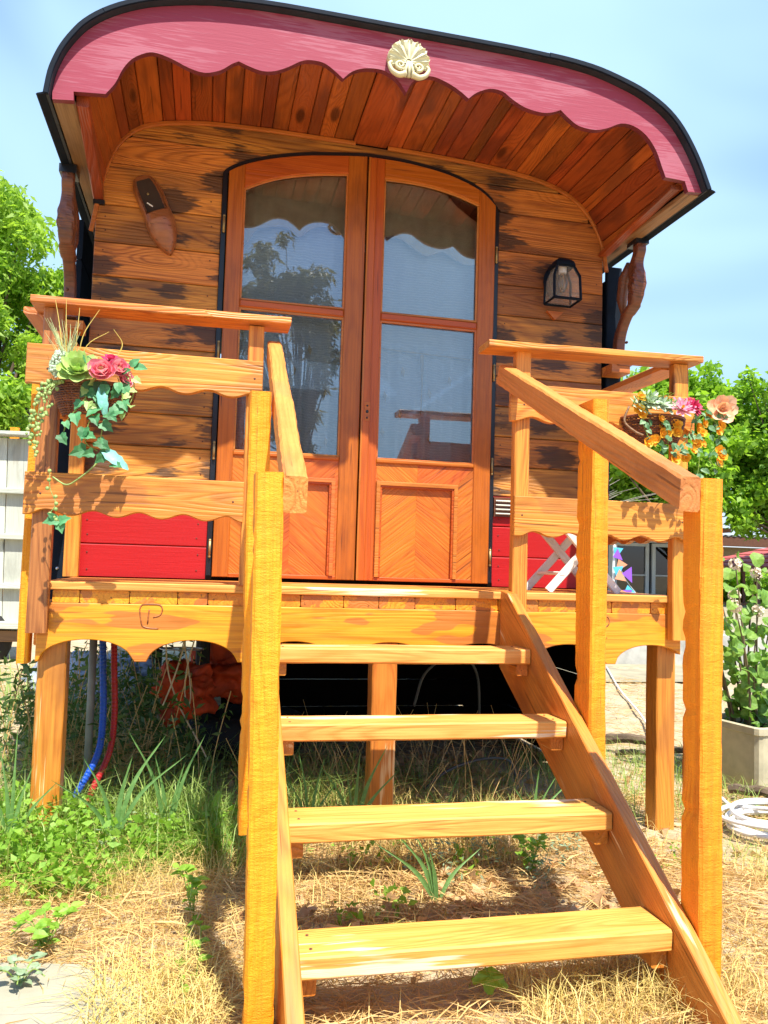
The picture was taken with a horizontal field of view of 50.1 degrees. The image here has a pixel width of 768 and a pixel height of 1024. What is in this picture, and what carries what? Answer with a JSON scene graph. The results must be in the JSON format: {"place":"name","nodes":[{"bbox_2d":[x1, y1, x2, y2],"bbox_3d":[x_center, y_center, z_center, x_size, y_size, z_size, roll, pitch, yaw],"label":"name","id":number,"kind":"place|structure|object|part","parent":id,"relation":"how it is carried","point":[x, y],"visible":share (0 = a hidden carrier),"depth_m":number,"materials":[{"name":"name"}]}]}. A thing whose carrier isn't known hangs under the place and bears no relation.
{"place":"outdoors","nodes":[
{"label":"outdoors","id":0,"kind":"place"},
{"bbox_2d":[0,601,767,1023],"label":"ground","id":1,"kind":"structure","parent":0,"point":[620,721],"depth_m":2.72,"materials":[{"name":"beige plant"}]},
{"bbox_2d":[0,730,53,849],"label":"reed plant","id":2,"kind":"object","parent":1,"relation":"on","point":[9,809],"visible":0.72,"depth_m":2.73,"materials":[{"name":"green plant"}]},
{"bbox_2d":[10,901,85,949],"bbox_3d":[-0.901,1.109,2.184,0.156,0.108,0.187,1,-4,14],"label":"weed plant","id":3,"kind":"object","parent":1,"relation":"on","point":[40,930],"visible":0.94,"depth_m":2.17,"materials":[{"name":"green plant"}]},
{"bbox_2d":[0,963,155,1023],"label":"paving slab","id":4,"kind":"structure","parent":1,"relation":"on","point":[10,991],"depth_m":1.92,"materials":[{"name":"concrete"}]},
{"bbox_2d":[0,951,46,986],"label":"weed plant","id":5,"kind":"object","parent":4,"relation":"on","point":[18,976],"visible":1,"depth_m":1.97,"materials":[{"name":"green plant"}]},
{"bbox_2d":[21,650,160,709],"bbox_3d":[-1.986,1.152,5.675,0.970,0.405,0.764,1,-4,9],"label":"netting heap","id":6,"kind":"object","parent":1,"relation":"on","point":[145,665],"visible":0.13,"depth_m":5.53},
{"bbox_2d":[4,693,200,804],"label":"weeds","id":7,"kind":"object","parent":1,"relation":"on","point":[80,758],"visible":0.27,"depth_m":3.58,"materials":[{"name":"green plant"}]},
{"bbox_2d":[0,641,236,804],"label":"tall weeds","id":8,"kind":"object","parent":1,"relation":"on","point":[19,717],"visible":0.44,"depth_m":3.69,"materials":[{"name":"green plant"}]},
{"bbox_2d":[53,735,184,839],"bbox_3d":[-0.937,0.981,2.915,0.460,0.363,0.054,3,-4,-12],"label":"reed plant","id":9,"kind":"object","parent":1,"relation":"on","point":[119,813],"visible":0.84,"depth_m":2.89,"materials":[{"name":"green plant"}]},
{"bbox_2d":[129,732,203,818],"bbox_3d":[-0.807,1.011,3.018,0.280,0.423,0.004,3,-4,-12],"label":"reed plant","id":10,"kind":"object","parent":1,"relation":"on","point":[177,792],"visible":0.75,"depth_m":3.02,"materials":[{"name":"green plant"}]},
{"bbox_2d":[170,863,213,1001],"bbox_3d":[-0.499,1.095,2.171,0.111,0.160,0.562,3,-4,-17],"label":"weed plant","id":11,"kind":"object","parent":1,"relation":"on","point":[196,882],"visible":0.92,"depth_m":2.33,"materials":[{"name":"green plant"}]},
{"bbox_2d":[180,704,307,760],"bbox_3d":[-0.724,1.148,4.310,0.680,0.200,0.676,3,-4,-12],"label":"old tyre","id":12,"kind":"object","parent":1,"relation":"on","point":[233,724],"visible":0.33,"depth_m":4.03,"materials":[{"name":"rubber"}]},
{"bbox_2d":[0,643,556,806],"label":"weed stems","id":13,"kind":"object","parent":1,"relation":"on","point":[197,731],"visible":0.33,"depth_m":3.73,"materials":[{"name":"plant"}]},
{"bbox_2d":[286,754,335,807],"bbox_3d":[-0.281,1.080,3.133,0.201,0.332,0.017,3,-4,-18],"label":"reed plant","id":14,"kind":"object","parent":1,"relation":"on","point":[306,798],"visible":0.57,"depth_m":3.13,"materials":[{"name":"green plant"}]},
{"bbox_2d":[64,773,602,892],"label":"silvery weeds","id":15,"kind":"object","parent":1,"relation":"on","point":[487,843],"visible":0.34,"depth_m":2.84,"materials":[{"name":"green plant"}]},
{"bbox_2d":[0,779,680,926],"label":"leafy weeds","id":16,"kind":"object","parent":1,"relation":"on","point":[21,853],"visible":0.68,"depth_m":2.71,"materials":[{"name":"green plant"}]},
{"bbox_2d":[28,577,679,843],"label":"porch deck","id":17,"kind":"structure","parent":1,"relation":"on","point":[139,620],"depth_m":3.15,"materials":[{"name":"brown wood"}]},
{"bbox_2d":[71,641,106,810],"bbox_3d":[-1.138,0.810,3.160,0.054,0.784,0.171,0,-4,28],"label":"conduit","id":18,"kind":"object","parent":17,"relation":"attached to","point":[102,711],"visible":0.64,"depth_m":3.21,"materials":[{"name":"blue plastic"}]},
{"bbox_2d":[82,640,97,794],"bbox_3d":[-1.163,0.789,3.251,0.033,0.770,0.030,3,-4,-12],"label":"drain pipe","id":19,"kind":"object","parent":17,"relation":"attached to","point":[90,700],"visible":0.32,"depth_m":3.24,"materials":[{"name":"grey plastic"}]},
{"bbox_2d":[84,643,117,814],"bbox_3d":[-1.105,0.814,3.198,0.052,0.784,0.169,0,-4,28],"label":"conduit","id":20,"kind":"object","parent":17,"relation":"attached to","point":[114,717],"visible":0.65,"depth_m":3.25,"materials":[{"name":"red plastic"}]},
{"bbox_2d":[16,294,291,663],"bbox_3d":[-0.921,-0.075,3.317,0.960,1.298,0.832,3,-4,-12],"label":"porch railing","id":21,"kind":"object","parent":17,"relation":"attached to","point":[113,496],"visible":0.83,"depth_m":2.94,"materials":[{"name":"brown wood"}]},
{"bbox_2d":[25,299,147,532],"bbox_3d":[-1.014,-0.325,2.808,0.386,0.808,0.195,3,-4,-12],"label":"flower basket","id":22,"kind":"object","parent":21,"relation":"attached to","point":[80,368],"visible":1,"depth_m":2.77,"materials":[{"name":"wicker"}]},
{"bbox_2d":[162,641,206,756],"bbox_3d":[-0.851,0.752,3.537,0.196,0.602,0.007,3,-4,-12],"label":"loose string","id":23,"kind":"object","parent":17,"relation":"hanging from","point":[187,660],"visible":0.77,"depth_m":3.53,"materials":[{"name":"fabric"}]},
{"bbox_2d":[527,534,620,593],"bbox_3d":[0.833,0.183,3.656,0.370,0.358,0.350,3,-4,-12],"label":"folding stool","id":24,"kind":"object","parent":17,"relation":"on","point":[569,567],"visible":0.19,"depth_m":3.73,"materials":[{"name":"white paint"}]},
{"bbox_2d":[478,339,703,640],"bbox_3d":[0.769,-0.057,3.685,0.943,1.181,0.832,3,-4,-12],"label":"porch railing","id":25,"kind":"object","parent":17,"relation":"attached to","point":[632,522],"visible":0.64,"depth_m":3.33,"materials":[{"name":"brown wood"}]},
{"bbox_2d":[620,389,738,477],"bbox_3d":[1.165,-0.203,3.288,0.481,0.570,0.173,3,-4,-12],"label":"flower basket","id":26,"kind":"object","parent":25,"relation":"attached to","point":[722,409],"visible":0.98,"depth_m":3.26,"materials":[{"name":"wicker"}]},
{"bbox_2d":[321,747,398,805],"bbox_3d":[-0.097,1.069,3.108,0.310,0.363,0.024,3,-4,-12],"label":"reed plant","id":27,"kind":"object","parent":1,"relation":"on","point":[364,794],"visible":0.59,"depth_m":3.10,"materials":[{"name":"green plant"}]},
{"bbox_2d":[36,0,715,773],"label":"caravan wagon","id":28,"kind":"object","parent":1,"relation":"on","point":[530,166],"visible":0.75,"depth_m":3.83,"materials":[{"name":"red paint"}]},
{"bbox_2d":[133,175,176,255],"bbox_3d":[-1.051,-1.370,3.757,0.207,0.362,0.074,3,-4,-12],"label":"wooden clog","id":29,"kind":"object","parent":28,"relation":"attached to","point":[157,213],"visible":1,"depth_m":3.76,"materials":[{"name":"brown wood"}]},
{"bbox_2d":[159,647,203,650],"bbox_3d":[-0.967,0.654,3.927,0.208,0.007,0.127,3,-4,-12],"label":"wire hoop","id":30,"kind":"object","parent":28,"relation":"hanging from","point":[193,649],"visible":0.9,"depth_m":3.89,"materials":[{"name":"metal"}]},
{"bbox_2d":[149,658,218,727],"bbox_3d":[-0.951,0.856,3.857,0.303,0.320,0.330,1,-4,6],"label":"crumpled sack","id":31,"kind":"object","parent":28,"relation":"hanging from","point":[203,687],"visible":0.7,"depth_m":3.82,"materials":[{"name":"red fabric"}]},
{"bbox_2d":[190,643,242,704],"bbox_3d":[-0.843,0.816,4.298,0.554,0.385,0.375,3,-4,-12],"label":"tarpaulin","id":32,"kind":"object","parent":28,"relation":"hanging from","point":[226,667],"visible":0.37,"depth_m":4.19,"materials":[{"name":"red fabric"}]},
{"bbox_3d":[-0.445,-0.680,3.880,1.022,2.138,0.060,3,-4,-12],"label":"door","id":33,"kind":"part","parent":28,"relation":"part of","materials":[{"name":"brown wood"}]},
{"bbox_2d":[233,227,343,454],"bbox_3d":[-0.441,-0.884,3.997,0.643,1.550,0.055,3,-4,-12],"label":"curtain","id":34,"kind":"object","parent":28,"relation":"hanging from","point":[281,264],"visible":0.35,"depth_m":4.02,"materials":[{"name":"white fabric"}]},
{"bbox_2d":[244,176,345,245],"bbox_3d":[-0.413,-1.459,3.986,0.644,0.503,0.020,3,-4,-12],"label":"valance","id":35,"kind":"object","parent":28,"relation":"attached to","point":[300,206],"visible":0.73,"depth_m":3.99,"materials":[{"name":"fabric"}]},
{"bbox_2d":[386,39,430,80],"bbox_3d":[0.097,-1.791,3.256,0.175,0.168,0.052,3,-4,-12],"label":"palmette ornament","id":36,"kind":"object","parent":28,"relation":"attached to","point":[408,58],"visible":1,"depth_m":3.24,"materials":[{"name":"paint"}]},
{"bbox_2d":[365,171,476,265],"bbox_3d":[0.219,-1.469,4.125,0.646,0.427,0.021,3,-4,-12],"label":"valance","id":37,"kind":"object","parent":28,"relation":"attached to","point":[422,221],"visible":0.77,"depth_m":4.13,"materials":[{"name":"fabric"}]},
{"bbox_3d":[0.211,-0.653,4.015,1.017,2.136,0.072,3,-4,-12],"label":"door","id":38,"kind":"part","parent":28,"relation":"part of","materials":[{"name":"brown wood"}]},
{"bbox_2d":[378,237,475,462],"bbox_3d":[0.190,-0.857,4.132,0.645,1.550,0.062,3,-4,-12],"label":"curtain","id":39,"kind":"object","parent":28,"relation":"hanging from","point":[426,395],"visible":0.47,"depth_m":4.14,"materials":[{"name":"white fabric"}]},
{"bbox_2d":[413,664,480,713],"bbox_3d":[0.340,0.930,4.205,0.440,0.408,0.050,4,-4,-33],"label":"grey hose","id":40,"kind":"object","parent":28,"relation":"attached to","point":[432,666],"visible":0.62,"depth_m":4.26,"materials":[{"name":"grey rubber"}]},
{"bbox_2d":[543,258,581,320],"bbox_3d":[0.888,-1.126,4.119,0.155,0.292,0.174,3,-4,-12],"label":"wall lantern","id":41,"kind":"object","parent":28,"relation":"attached to","point":[553,280],"depth_m":4.12,"materials":[{"name":"black metal"}]},
{"bbox_2d":[0,765,765,977],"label":"pebbles","id":42,"kind":"object","parent":1,"relation":"on","point":[673,849],"visible":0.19,"depth_m":2.85,"materials":[{"name":"stone"}]},
{"bbox_2d":[0,655,767,881],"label":"green grass","id":43,"kind":"structure","parent":1,"relation":"on","point":[190,810],"depth_m":3.30,"materials":[{"name":"green plant"}]},
{"bbox_2d":[375,839,478,901],"bbox_3d":[0.143,1.117,2.587,0.352,0.213,0.068,2,-4,-7],"label":"reed plant","id":44,"kind":"object","parent":1,"relation":"on","point":[431,887],"visible":0.9,"depth_m":2.57,"materials":[{"name":"green plant"}]},
{"bbox_2d":[94,749,767,1022],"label":"dead leaves","id":45,"kind":"object","parent":1,"relation":"on","point":[307,911],"visible":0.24,"depth_m":2.76,"materials":[{"name":"brown plant"}]},
{"bbox_2d":[426,773,469,802],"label":"reed plant","id":46,"kind":"object","parent":1,"relation":"on","point":[450,794],"visible":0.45,"depth_m":3.30,"materials":[{"name":"green plant"}]},
{"bbox_2d":[423,757,516,790],"bbox_3d":[0.420,1.234,3.893,0.524,0.132,0.026,4,-4,-26],"label":"grey hose","id":47,"kind":"object","parent":1,"relation":"on","point":[473,761],"visible":0.81,"depth_m":3.88,"materials":[{"name":"grey rubber"}]},
{"bbox_2d":[469,966,508,994],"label":"ivy leaf plant","id":48,"kind":"object","parent":1,"relation":"on","point":[485,975],"visible":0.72,"depth_m":1.99,"materials":[{"name":"green plant"}]},
{"bbox_2d":[237,341,743,1023],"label":"porch stairs","id":49,"kind":"structure","parent":1,"relation":"on","point":[653,921],"depth_m":2.06,"materials":[{"name":"brown wood"}]},
{"bbox_2d":[512,833,547,875],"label":"weed plant","id":50,"kind":"object","parent":1,"relation":"on","point":[532,840],"visible":0.88,"depth_m":2.80,"materials":[{"name":"green plant"}]},
{"bbox_2d":[513,771,561,834],"bbox_3d":[0.626,1.151,3.255,0.251,0.263,0.017,3,-4,-17],"label":"reed plant","id":51,"kind":"object","parent":1,"relation":"on","point":[543,798],"visible":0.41,"depth_m":3.25,"materials":[{"name":"green plant"}]},
{"bbox_2d":[606,666,645,723],"bbox_3d":[2.028,1.541,6.875,0.057,0.014,4.246,1,-4,11],"label":"white cable","id":52,"kind":"object","parent":1,"relation":"on","point":[633,705],"visible":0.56,"depth_m":6.68,"materials":[{"name":"plastic"}]},
{"bbox_2d":[615,749,645,755],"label":"fallen branch","id":53,"kind":"object","parent":1,"relation":"on","point":[626,752],"visible":0.52,"depth_m":4.59,"materials":[{"name":"brown wood"}]},
{"bbox_2d":[605,733,682,752],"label":"fallen branch","id":54,"kind":"object","parent":1,"relation":"on","point":[629,737],"visible":0.38,"depth_m":4.80,"materials":[{"name":"brown wood"}]},
{"bbox_2d":[721,713,767,797],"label":"concrete planter","id":55,"kind":"object","parent":1,"relation":"on","point":[745,750],"visible":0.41,"depth_m":3.97,"materials":[{"name":"beige concrete"}]},
{"bbox_2d":[722,551,767,727],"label":"potted geranium","id":56,"kind":"object","parent":55,"relation":"in","point":[752,711],"visible":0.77,"depth_m":4.15,"materials":[{"name":"green plant"}]},
{"bbox_2d":[722,797,767,839],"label":"hose coil","id":57,"kind":"object","parent":1,"relation":"on","point":[740,809],"visible":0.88,"depth_m":3.37,"materials":[{"name":"white plastic"}]},
{"bbox_2d":[723,548,767,604],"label":"red roofed gazebo","id":58,"kind":"object","parent":1,"relation":"on","point":[745,558],"visible":0.32,"depth_m":31.99,"materials":[{"name":"tile"}]},
{"bbox_2d":[723,568,767,602],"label":"garden bushes","id":59,"kind":"object","parent":1,"relation":"on","point":[748,581],"visible":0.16,"depth_m":34.66,"materials":[{"name":"green plant"}]},
{"bbox_2d":[728,783,767,797],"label":"log","id":60,"kind":"object","parent":1,"relation":"on","point":[756,789],"visible":0.93,"depth_m":3.78,"materials":[{"name":"brown wood"}]},
{"bbox_2d":[0,0,767,547],"label":"sky","id":61,"kind":"structure","parent":0,"point":[706,293],"materials":[{"name":"blue"}]},
{"bbox_2d":[162,605,767,681],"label":"gravel path","id":62,"kind":"structure","parent":0,"point":[630,672],"depth_m":8.97,"materials":[{"name":"beige gravel"}]},
{"bbox_2d":[0,427,28,659],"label":"fence","id":63,"kind":"object","parent":62,"relation":"on","point":[14,447],"visible":0.63,"depth_m":7.55,"materials":[{"name":"paint"}]},
{"bbox_2d":[0,170,63,438],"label":"leafy tree","id":64,"kind":"object","parent":62,"relation":"on","point":[23,226],"visible":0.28,"depth_m":14.22,"materials":[{"name":"green plant"}]},
{"bbox_2d":[612,544,635,592],"bbox_3d":[3.860,1.264,13.158,0.435,1.530,0.153,3,-4,-12],"label":"pinwheel","id":65,"kind":"object","parent":62,"relation":"on","point":[618,573],"visible":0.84,"depth_m":13.17,"materials":[{"name":"multicoloured plastic"}]},
{"bbox_2d":[609,478,657,501],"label":"bare shrub","id":66,"kind":"object","parent":62,"relation":"on","point":[629,500],"visible":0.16,"depth_m":9.84,"materials":[{"name":"plant"}]},
{"bbox_2d":[609,360,760,511],"bbox_3d":[9.941,-1.065,27.973,5.275,8.523,6.041,-1,-5,35],"label":"leafy tree","id":67,"kind":"object","parent":62,"relation":"on","point":[705,390],"visible":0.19,"depth_m":27.18,"materials":[{"name":"green plant"}]},
{"bbox_2d":[616,634,767,664],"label":"white wall","id":68,"kind":"structure","parent":62,"relation":"on","point":[636,655],"depth_m":9.51,"materials":[{"name":"white paint"}]},
{"bbox_2d":[722,364,767,541],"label":"leafy tree","id":69,"kind":"object","parent":62,"relation":"on","point":[746,512],"visible":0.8,"depth_m":27.22,"materials":[{"name":"green plant"}]},
{"bbox_2d":[608,485,625,500],"bbox_3d":[6.111,-0.226,29.792,5.346,6.871,4.872,3,-4,-12],"label":"leafy tree","id":70,"kind":"object","parent":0,"point":[612,491],"depth_m":28.59,"materials":[{"name":"green plant"}]},
{"bbox_2d":[608,528,730,594],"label":"white house","id":71,"kind":"structure","parent":0,"point":[648,563],"depth_m":30.79,"materials":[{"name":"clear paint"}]},
{"bbox_2d":[615,542,648,593],"bbox_3d":[9.215,2.244,30.663,1.450,2.205,0.100,3,-4,-12],"label":"glazed door","id":72,"kind":"structure","parent":71,"relation":"in","point":[636,555],"depth_m":30.72,"materials":[{"name":"grey glass"}]},
{"bbox_2d":[651,543,667,594],"bbox_3d":[10.767,2.313,30.998,1.470,2.205,0.100,3,-4,-12],"label":"glazed door","id":73,"kind":"structure","parent":71,"relation":"in","point":[659,552],"depth_m":30.93,"materials":[{"name":"white glass"}]},
{"bbox_2d":[723,535,767,588],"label":"brown shed","id":74,"kind":"structure","parent":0,"point":[738,541],"depth_m":37.58,"materials":[{"name":"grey wood"}]}
]}

